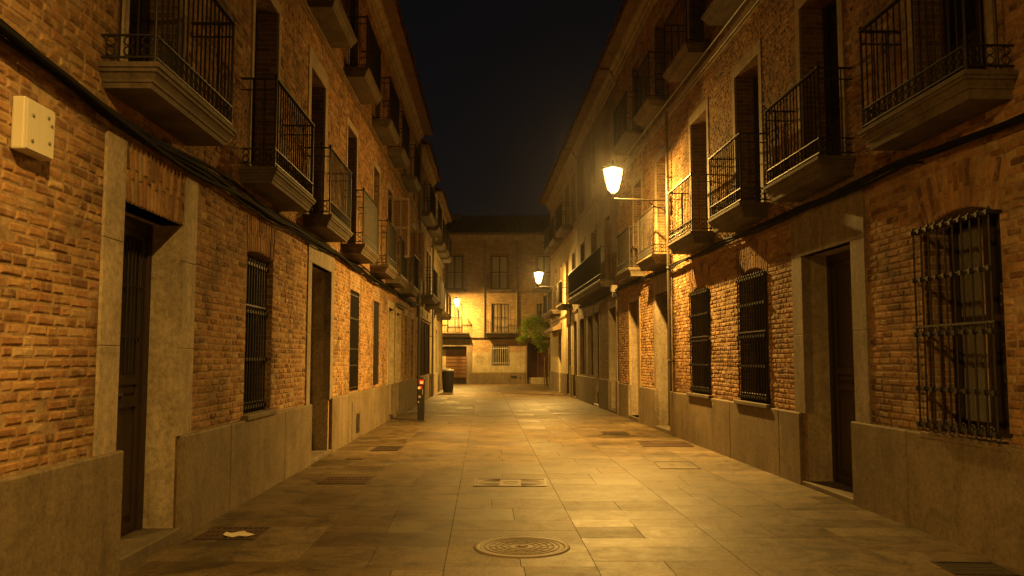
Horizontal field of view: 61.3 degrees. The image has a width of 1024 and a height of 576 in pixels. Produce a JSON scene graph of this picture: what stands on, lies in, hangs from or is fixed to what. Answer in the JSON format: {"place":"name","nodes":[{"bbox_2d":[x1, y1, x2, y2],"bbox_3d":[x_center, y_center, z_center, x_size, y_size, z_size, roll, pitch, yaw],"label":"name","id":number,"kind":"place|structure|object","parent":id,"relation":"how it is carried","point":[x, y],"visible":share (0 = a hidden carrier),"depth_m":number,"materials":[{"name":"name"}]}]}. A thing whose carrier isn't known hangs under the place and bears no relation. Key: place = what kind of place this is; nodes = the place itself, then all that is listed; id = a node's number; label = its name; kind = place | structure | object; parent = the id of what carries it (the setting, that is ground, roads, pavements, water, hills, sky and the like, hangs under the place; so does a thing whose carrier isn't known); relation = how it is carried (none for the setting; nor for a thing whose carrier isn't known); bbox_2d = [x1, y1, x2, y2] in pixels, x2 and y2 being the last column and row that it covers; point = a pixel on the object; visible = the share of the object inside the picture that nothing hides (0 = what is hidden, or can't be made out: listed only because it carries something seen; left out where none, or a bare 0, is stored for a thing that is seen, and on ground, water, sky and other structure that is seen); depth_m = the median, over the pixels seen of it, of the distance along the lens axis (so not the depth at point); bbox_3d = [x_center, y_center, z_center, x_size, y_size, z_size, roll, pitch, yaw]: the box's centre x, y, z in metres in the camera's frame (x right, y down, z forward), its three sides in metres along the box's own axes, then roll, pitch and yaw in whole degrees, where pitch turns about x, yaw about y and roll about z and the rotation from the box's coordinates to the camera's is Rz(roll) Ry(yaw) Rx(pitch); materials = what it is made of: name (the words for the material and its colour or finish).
{"place":"outdoors","nodes":[
{"label":"outdoors","id":0,"kind":"place"},
{"bbox_2d":[442,214,550,383],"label":"end house","id":1,"kind":"structure","parent":0,"point":[489,277],"depth_m":54.64,"materials":[{"name":"beige paint"}]},
{"bbox_2d":[445,254,463,288],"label":"balcony door","id":2,"kind":"structure","parent":1,"relation":"in","point":[456,267],"depth_m":54.86,"materials":[{"name":"brown wood"}]},
{"bbox_2d":[445,302,464,332],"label":"balcony door","id":3,"kind":"structure","parent":1,"relation":"in","point":[452,324],"depth_m":54.62,"materials":[{"name":"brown wood"}]},
{"bbox_2d":[490,254,508,288],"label":"balcony door","id":4,"kind":"structure","parent":1,"relation":"in","point":[499,263],"depth_m":54.86,"materials":[{"name":"brown wood"}]},
{"bbox_2d":[489,302,510,332],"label":"balcony door","id":5,"kind":"structure","parent":1,"relation":"in","point":[501,311],"depth_m":54.62,"materials":[{"name":"brown wood"}]},
{"bbox_2d":[491,344,509,365],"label":"window","id":6,"kind":"structure","parent":1,"relation":"in","point":[500,353],"depth_m":54.46,"materials":[{"name":"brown metal"}]},
{"bbox_2d":[525,341,549,383],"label":"door","id":7,"kind":"structure","parent":1,"relation":"in","point":[534,359],"depth_m":54.48,"materials":[{"name":"red wood"}]},
{"bbox_2d":[535,302,545,321],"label":"balcony door","id":8,"kind":"structure","parent":1,"relation":"in","point":[538,305],"depth_m":54.64,"materials":[{"name":"brown wood"}]},
{"bbox_2d":[535,254,549,288],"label":"balcony door","id":9,"kind":"structure","parent":1,"relation":"in","point":[541,260],"depth_m":54.86,"materials":[{"name":"brown wood"}]},
{"bbox_2d":[398,0,623,214],"label":"sky","id":10,"kind":"structure","parent":0,"point":[505,83],"materials":[{"name":"black"}]},
{"bbox_2d":[117,384,1023,575],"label":"pavement","id":11,"kind":"structure","parent":0,"point":[420,504],"depth_m":8.71,"materials":[{"name":"stone"}]},
{"bbox_2d":[193,527,270,539],"bbox_3d":[-2.485,2.196,7.706,0.530,0.028,0.520,0,-5,0],"label":"drain grate","id":12,"kind":"object","parent":11,"relation":"on","point":[215,533],"visible":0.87,"depth_m":7.71,"materials":[{"name":"metal"}]},
{"bbox_2d":[223,531,253,536],"bbox_3d":[-2.408,2.165,7.604,0.214,0.038,0.198,-2,-5,26],"label":"crumpled paper","id":13,"kind":"object","parent":12,"relation":"on","point":[240,534],"visible":1,"depth_m":7.61,"materials":[{"name":"white paper"}]},
{"bbox_2d":[316,477,373,483],"bbox_3d":[-2.125,2.471,11.044,0.610,0.028,0.580,0,-5,1],"label":"drain grate","id":14,"kind":"object","parent":11,"relation":"on","point":[346,480],"visible":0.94,"depth_m":11.03,"materials":[{"name":"metal"}]},
{"bbox_2d":[370,446,403,450],"bbox_3d":[-2.160,2.797,14.996,0.480,0.028,0.750,0,-5,1],"label":"access cover","id":15,"kind":"object","parent":11,"relation":"on","point":[387,448],"visible":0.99,"depth_m":15.01,"materials":[{"name":"metal"}]},
{"bbox_2d":[415,378,425,420],"bbox_3d":[-2.300,2.816,21.843,0.260,1.095,0.260,0,-5,-3],"label":"bollard","id":16,"kind":"object","parent":11,"relation":"on","point":[420,397],"visible":0.99,"depth_m":21.76,"materials":[{"name":"metal"}]},
{"bbox_2d":[416,139,444,398],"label":"shop house","id":17,"kind":"structure","parent":11,"relation":"on","point":[431,177],"depth_m":33.77,"materials":[{"name":"brown paint"}]},
{"bbox_2d":[417,320,421,377],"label":"shop window","id":18,"kind":"structure","parent":17,"relation":"in","point":[421,320],"depth_m":31.64,"materials":[{"name":"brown wood"}]},
{"bbox_2d":[422,251,424,293],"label":"balcony door","id":19,"kind":"structure","parent":17,"relation":"in","point":[422,251],"depth_m":32.55,"materials":[{"name":"brown wood"}]},
{"bbox_2d":[422,321,425,377],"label":"shop window","id":20,"kind":"structure","parent":17,"relation":"in","point":[422,321],"depth_m":33.28,"materials":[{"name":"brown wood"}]},
{"bbox_2d":[423,173,425,210],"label":"balcony door","id":21,"kind":"structure","parent":17,"relation":"in","point":[423,173],"depth_m":33.03,"materials":[{"name":"brown wood"}]},
{"bbox_2d":[425,323,429,374],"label":"shop window","id":22,"kind":"structure","parent":17,"relation":"in","point":[426,323],"depth_m":35.23,"materials":[{"name":"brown wood"}]},
{"bbox_2d":[426,247,428,293],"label":"balcony door","id":23,"kind":"structure","parent":17,"relation":"in","point":[426,247],"depth_m":34.32,"materials":[{"name":"brown wood"}]},
{"bbox_2d":[428,251,430,293],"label":"balcony door","id":24,"kind":"structure","parent":17,"relation":"in","point":[429,251],"depth_m":36.38,"materials":[{"name":"brown wood"}]},
{"bbox_2d":[430,186,452,393],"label":"pale house","id":25,"kind":"structure","parent":11,"relation":"on","point":[443,249],"depth_m":40.56,"materials":[{"name":"beige paint"}]},
{"bbox_2d":[435,326,437,371],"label":"window","id":26,"kind":"structure","parent":25,"relation":"in","point":[436,328],"depth_m":39.40,"materials":[{"name":"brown wood"}]},
{"bbox_2d":[438,328,440,372],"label":"door","id":27,"kind":"structure","parent":25,"relation":"in","point":[439,328],"depth_m":42.25,"materials":[{"name":"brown wood"}]},
{"bbox_2d":[442,369,453,391],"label":"litter bin","id":28,"kind":"object","parent":11,"relation":"on","point":[447,378],"visible":0.94,"depth_m":40.56,"materials":[{"name":"metal"}]},
{"bbox_2d":[473,479,546,486],"bbox_3d":[-0.020,2.458,10.875,0.900,0.028,0.640,0,-5,1],"label":"access cover","id":29,"kind":"object","parent":11,"relation":"on","point":[516,482],"visible":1,"depth_m":10.86,"materials":[{"name":"metal"}]},
{"bbox_2d":[473,537,569,558],"bbox_3d":[0.080,2.147,7.148,0.800,0.034,0.800,1,-5,-17],"label":"manhole cover","id":30,"kind":"object","parent":11,"relation":"on","point":[521,547],"visible":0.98,"depth_m":7.11,"materials":[{"name":"metal"}]},
{"bbox_2d":[516,313,549,385],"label":"street tree","id":31,"kind":"object","parent":11,"relation":"on","point":[538,339],"visible":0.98,"depth_m":50.76,"materials":[{"name":"green plant"}]},
{"bbox_2d":[544,357,545,385],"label":"tree stake","id":32,"kind":"object","parent":11,"relation":"on","point":[544,371],"visible":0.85,"depth_m":50.70,"materials":[{"name":"brown wood"}]},
{"bbox_2d":[549,356,549,385],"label":"tree stake","id":33,"kind":"object","parent":11,"relation":"on","point":[549,370],"visible":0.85,"depth_m":50.69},
{"bbox_2d":[538,147,577,398],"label":"yellow house","id":34,"kind":"structure","parent":11,"relation":"on","point":[558,198],"depth_m":38.57,"materials":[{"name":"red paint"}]},
{"bbox_2d":[533,268,566,293],"bbox_3d":[1.670,-0.300,38.182,1.470,1.170,0.473,0,-5,-3],"label":"street lantern","id":35,"kind":"object","parent":34,"relation":"attached to","point":[540,272],"visible":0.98,"depth_m":38.15,"materials":[{"name":"glass"}]},
{"bbox_2d":[554,268,556,309],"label":"balcony door","id":36,"kind":"structure","parent":34,"relation":"in","point":[555,270],"depth_m":43.02,"materials":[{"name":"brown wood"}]},
{"bbox_2d":[560,262,562,303],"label":"balcony door","id":37,"kind":"structure","parent":34,"relation":"in","point":[561,264],"depth_m":39.75,"materials":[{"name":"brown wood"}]},
{"bbox_2d":[565,255,568,303],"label":"balcony door","id":38,"kind":"structure","parent":34,"relation":"in","point":[567,257],"depth_m":37.97,"materials":[{"name":"brown wood"}]},
{"bbox_2d":[565,185,568,225],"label":"balcony door","id":39,"kind":"structure","parent":34,"relation":"in","point":[567,185],"depth_m":37.41,"materials":[{"name":"brown wood"}]},
{"bbox_2d":[571,172,574,225],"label":"balcony door","id":40,"kind":"structure","parent":34,"relation":"in","point":[573,176],"depth_m":35.78,"materials":[{"name":"brown wood"}]},
{"bbox_2d":[572,248,575,270],"bbox_3d":[2.528,-0.515,35.326,0.034,2.130,1.200,0,-5,-3],"label":"door frame","id":41,"kind":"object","parent":34,"relation":"in","point":[573,250],"depth_m":35.68,"materials":[{"name":"beige stone"}]},
{"bbox_2d":[573,321,576,398],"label":"door","id":42,"kind":"structure","parent":34,"relation":"in","point":[576,321],"depth_m":35.15,"materials":[{"name":"red wood"}]},
{"bbox_2d":[562,65,619,414],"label":"plaster house","id":43,"kind":"structure","parent":11,"relation":"on","point":[589,141],"depth_m":28.13,"materials":[{"name":"beige paint"}]},
{"bbox_2d":[579,313,585,374],"bbox_3d":[2.663,2.096,32.380,0.070,2.280,1.590,0,-5,-3],"label":"window","id":44,"kind":"structure","parent":43,"relation":"in","point":[582,316],"depth_m":32.98,"materials":[{"name":"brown wood"}]},
{"bbox_2d":[580,237,584,262],"bbox_3d":[2.659,-0.746,32.438,0.034,2.196,1.340,0,-5,-3],"label":"door frame","id":45,"kind":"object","parent":43,"relation":"in","point":[582,241],"depth_m":32.43,"materials":[{"name":"beige paint"}]},
{"bbox_2d":[580,155,584,213],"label":"balcony door","id":46,"kind":"structure","parent":43,"relation":"in","point":[582,160],"depth_m":33.15,"materials":[{"name":"brown wood"}]},
{"bbox_2d":[587,309,593,375],"bbox_3d":[2.766,1.910,30.115,0.070,2.280,1.540,0,-5,-3],"label":"window","id":47,"kind":"structure","parent":43,"relation":"in","point":[591,312],"depth_m":30.71,"materials":[{"name":"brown wood"}]},
{"bbox_2d":[590,134,595,199],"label":"balcony door","id":48,"kind":"structure","parent":43,"relation":"in","point":[594,138],"depth_m":30.16,"materials":[{"name":"brown wood"}]},
{"bbox_2d":[591,224,596,256],"bbox_3d":[2.794,-0.993,29.451,0.034,2.196,1.340,0,-5,-3],"label":"door frame","id":49,"kind":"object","parent":43,"relation":"in","point":[594,228],"depth_m":29.23,"materials":[{"name":"beige stone"}]},
{"bbox_2d":[594,307,599,406],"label":"door","id":50,"kind":"structure","parent":43,"relation":"in","point":[597,309],"depth_m":29.05,"materials":[{"name":"brown wood"}]},
{"bbox_2d":[603,108,609,182],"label":"balcony door","id":51,"kind":"structure","parent":43,"relation":"in","point":[608,112],"depth_m":27.17,"materials":[{"name":"brown wood"}]},
{"bbox_2d":[604,208,611,280],"bbox_3d":[2.930,-1.239,26.464,0.034,2.196,1.340,0,-5,-3],"label":"door frame","id":52,"kind":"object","parent":43,"relation":"in","point":[608,213],"depth_m":26.41,"materials":[{"name":"beige paint"}]},
{"bbox_2d":[608,300,617,413],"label":"door","id":53,"kind":"structure","parent":43,"relation":"in","point":[613,304],"depth_m":25.94,"materials":[{"name":"brown wood"}]},
{"bbox_2d":[611,285,616,296],"bbox_3d":[2.906,0.090,24.596,0.160,0.340,0.200,0,-5,-3],"label":"wall fixture","id":54,"kind":"object","parent":43,"relation":"attached to","point":[613,291],"depth_m":24.51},
{"bbox_2d":[601,431,629,434],"bbox_3d":[2.165,3.058,18.160,0.570,0.028,0.700,0,-5,3],"label":"access cover","id":55,"kind":"object","parent":11,"relation":"on","point":[614,432],"visible":1,"depth_m":18.04,"materials":[{"name":"metal"}]},
{"bbox_2d":[638,441,693,446],"bbox_3d":[2.800,2.864,15.803,0.900,0.028,0.930,0,-5,3],"label":"drain grate","id":56,"kind":"object","parent":11,"relation":"on","point":[671,444],"visible":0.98,"depth_m":15.72,"materials":[{"name":"metal"}]},
{"bbox_2d":[653,461,700,468],"bbox_3d":[2.410,2.604,12.654,0.580,0.028,0.850,0,-5,3],"label":"access cover","id":57,"kind":"object","parent":11,"relation":"on","point":[674,465],"visible":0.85,"depth_m":12.61,"materials":[{"name":"metal"}]},
{"bbox_2d":[931,561,1020,575],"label":"access cover","id":58,"kind":"object","parent":11,"relation":"on","point":[973,568],"visible":0.98,"depth_m":6.41,"materials":[{"name":"metal"}]},
{"label":"ground","id":59,"kind":"structure","parent":0,"visible":0},
{"bbox_2d":[0,0,433,575],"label":"brick house","id":60,"kind":"structure","parent":59,"relation":"on","point":[183,353],"depth_m":7.65,"materials":[{"name":"brown brick"}]},
{"bbox_2d":[11,96,54,160],"bbox_3d":[-2.815,-0.935,5.094,0.095,0.310,0.330,0,-5,-1],"label":"meter box","id":61,"kind":"object","parent":60,"relation":"attached to","point":[32,128],"visible":1,"depth_m":5.01,"materials":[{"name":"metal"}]},
{"bbox_2d":[93,130,198,572],"bbox_3d":[-3.061,0.532,6.946,0.405,3.220,1.880,0,-5,-1],"label":"door","id":62,"kind":"structure","parent":60,"relation":"in","point":[133,175],"depth_m":7.21,"materials":[{"name":"beige stone"}]},
{"bbox_2d":[120,0,186,77],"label":"balcony door","id":63,"kind":"structure","parent":60,"relation":"in","point":[129,8],"depth_m":7.42,"materials":[{"name":"brown wood"}]},
{"bbox_2d":[0,18,418,306],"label":"cable bundle","id":64,"kind":"object","parent":60,"relation":"attached to","point":[24,47],"visible":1,"depth_m":7.15,"materials":[{"name":"black rubber"}]},
{"bbox_2d":[241,214,276,420],"bbox_3d":[-3.067,0.337,10.153,0.350,2.345,1.286,0,-5,-1],"label":"window","id":65,"kind":"structure","parent":60,"relation":"in","point":[261,236],"depth_m":10.28,"materials":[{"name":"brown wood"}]},
{"bbox_2d":[248,0,281,165],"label":"balcony door","id":66,"kind":"structure","parent":60,"relation":"in","point":[277,7],"depth_m":10.83,"materials":[{"name":"brown wood"}]},
{"bbox_2d":[305,45,328,213],"bbox_3d":[-3.021,-2.282,13.405,0.034,2.530,1.460,0,-5,-1],"label":"balcony door","id":67,"kind":"structure","parent":60,"relation":"in","point":[314,63],"depth_m":13.79,"materials":[{"name":"beige stone"}]},
{"bbox_2d":[304,232,334,463],"bbox_3d":[-3.274,0.971,13.609,0.585,3.440,2.020,0,-5,-1],"label":"door","id":68,"kind":"structure","parent":60,"relation":"in","point":[324,260],"depth_m":14.26,"materials":[{"name":"brown stone"}]},
{"bbox_2d":[345,116,357,243],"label":"balcony door","id":69,"kind":"structure","parent":60,"relation":"in","point":[349,123],"depth_m":17.02,"materials":[{"name":"beige stone"}]},
{"bbox_2d":[348,270,359,390],"bbox_3d":[-3.111,0.859,16.933,0.054,2.310,1.180,0,-5,-1],"label":"window","id":70,"kind":"structure","parent":60,"relation":"in","point":[354,279],"depth_m":17.02,"materials":[{"name":"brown wood"}]},
{"bbox_2d":[348,0,359,66],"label":"balcony door","id":71,"kind":"structure","parent":60,"relation":"in","point":[358,20],"depth_m":17.31,"materials":[{"name":"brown wood"}]},
{"bbox_2d":[372,285,379,385],"bbox_3d":[-3.168,1.105,20.048,0.054,2.290,1.150,0,-5,-1],"label":"window","id":72,"kind":"structure","parent":60,"relation":"in","point":[376,316],"depth_m":20.12,"materials":[{"name":"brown wood"}]},
{"bbox_2d":[372,158,380,264],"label":"balcony door","id":73,"kind":"structure","parent":60,"relation":"in","point":[375,165],"depth_m":20.46,"materials":[{"name":"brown wood"}]},
{"bbox_2d":[374,54,381,118],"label":"balcony door","id":74,"kind":"structure","parent":60,"relation":"in","point":[381,54],"depth_m":20.76,"materials":[{"name":"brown wood"}]},
{"bbox_2d":[387,300,394,419],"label":"door","id":75,"kind":"structure","parent":60,"relation":"in","point":[390,334],"depth_m":23.21,"materials":[{"name":"wood"}]},
{"bbox_2d":[395,307,400,414],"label":"door","id":76,"kind":"structure","parent":60,"relation":"in","point":[398,317],"depth_m":24.89,"materials":[{"name":"wood"}]},
{"bbox_2d":[386,182,409,258],"bbox_3d":[-2.947,-1.463,22.547,0.520,2.400,1.260,0,-5,-1],"label":"balcony door","id":77,"kind":"structure","parent":60,"relation":"in","point":[400,207],"depth_m":22.68,"materials":[{"name":"brown wood"}]},
{"bbox_2d":[404,309,407,377],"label":"window","id":78,"kind":"structure","parent":60,"relation":"in","point":[406,312],"depth_m":26.41,"materials":[{"name":"brown wood"}]},
{"bbox_2d":[410,313,413,377],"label":"window","id":79,"kind":"structure","parent":60,"relation":"in","point":[412,315],"depth_m":29.00,"materials":[{"name":"brown wood"}]},
{"bbox_2d":[401,215,424,280],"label":"balcony door","id":80,"kind":"structure","parent":60,"relation":"in","point":[417,235],"depth_m":27.29,"materials":[{"name":"brown wood"}]},
{"bbox_2d":[412,222,415,270],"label":"balcony door","id":81,"kind":"structure","parent":60,"relation":"in","point":[413,226],"depth_m":28.85,"materials":[{"name":"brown wood"}]},
{"bbox_2d":[413,140,415,202],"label":"balcony door","id":82,"kind":"structure","parent":60,"relation":"in","point":[413,140],"depth_m":28.81,"materials":[{"name":"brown wood"}]},
{"bbox_2d":[598,0,1023,569],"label":"brick house","id":83,"kind":"structure","parent":59,"relation":"on","point":[862,348],"depth_m":10.18,"materials":[{"name":"brown brick"}]},
{"bbox_2d":[630,48,640,130],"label":"balcony door","id":84,"kind":"structure","parent":83,"relation":"in","point":[638,53],"depth_m":22.44,"materials":[{"name":"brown wood"}]},
{"bbox_2d":[601,160,672,214],"bbox_3d":[2.589,-2.079,17.930,1.470,1.170,0.473,0,-5,-3],"label":"street lantern","id":85,"kind":"object","parent":83,"relation":"attached to","point":[612,166],"visible":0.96,"depth_m":17.90,"materials":[{"name":"glass"}]},
{"bbox_2d":[631,171,642,266],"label":"balcony door","id":86,"kind":"structure","parent":83,"relation":"in","point":[639,176],"depth_m":22.14,"materials":[{"name":"brown wood"}]},
{"bbox_2d":[654,145,664,253],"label":"balcony door","id":87,"kind":"structure","parent":83,"relation":"in","point":[662,151],"depth_m":19.44,"materials":[{"name":"beige stone"}]},
{"bbox_2d":[653,2,666,96],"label":"balcony door","id":88,"kind":"structure","parent":83,"relation":"in","point":[663,7],"depth_m":19.56,"materials":[{"name":"beige stone"}]},
{"bbox_2d":[653,269,673,433],"bbox_3d":[3.409,1.390,18.636,0.400,3.430,1.840,0,-5,-3],"label":"door","id":89,"kind":"structure","parent":83,"relation":"in","point":[659,281],"depth_m":19.29,"materials":[{"name":"beige stone"}]},
{"bbox_2d":[687,0,706,41],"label":"balcony door","id":90,"kind":"structure","parent":83,"relation":"in","point":[688,1],"depth_m":16.52,"materials":[{"name":"brown wood"}]},
{"bbox_2d":[688,97,710,230],"bbox_3d":[3.581,-2.113,15.748,0.364,2.379,1.380,0,-5,-3],"label":"balcony door","id":91,"kind":"structure","parent":83,"relation":"in","point":[704,106],"depth_m":15.63,"materials":[{"name":"beige stone"}]},
{"bbox_2d":[686,262,713,398],"bbox_3d":[3.503,0.751,15.629,0.370,2.430,1.600,0,-5,-3],"label":"window","id":92,"kind":"structure","parent":83,"relation":"in","point":[699,277],"depth_m":15.69,"materials":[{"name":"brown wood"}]},
{"bbox_2d":[731,38,764,204],"bbox_3d":[3.707,-2.341,12.986,0.364,2.379,1.380,0,-5,-3],"label":"balcony door","id":93,"kind":"structure","parent":83,"relation":"in","point":[756,50],"depth_m":13.39,"materials":[{"name":"brown stone"}]},
{"bbox_2d":[733,239,772,408],"bbox_3d":[3.636,0.509,12.692,0.370,2.430,1.600,0,-5,-3],"label":"window","id":94,"kind":"structure","parent":83,"relation":"in","point":[752,259],"depth_m":12.75,"materials":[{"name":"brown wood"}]},
{"bbox_2d":[578,113,1023,308],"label":"cable bundle","id":95,"kind":"object","parent":83,"relation":"attached to","point":[905,162],"visible":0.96,"depth_m":9.23,"materials":[{"name":"black rubber"}]},
{"bbox_2d":[794,0,847,165],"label":"balcony door","id":96,"kind":"structure","parent":83,"relation":"in","point":[832,13],"depth_m":10.71,"materials":[{"name":"brown wood"}]},
{"bbox_2d":[790,173,871,504],"bbox_3d":[3.838,0.630,10.020,0.445,3.530,2.080,0,-5,-3],"label":"door","id":97,"kind":"structure","parent":83,"relation":"in","point":[834,223],"depth_m":10.34,"materials":[{"name":"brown wood"}]},
{"bbox_2d":[904,0,997,101],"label":"balcony door","id":98,"kind":"structure","parent":83,"relation":"in","point":[971,6],"depth_m":7.78,"materials":[{"name":"brown wood"}]},
{"bbox_2d":[909,155,1016,452],"bbox_3d":[3.884,0.110,7.293,0.427,2.399,1.493,0,-5,-3],"label":"window","id":99,"kind":"structure","parent":83,"relation":"in","point":[947,199],"depth_m":7.36,"materials":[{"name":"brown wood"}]}
]}

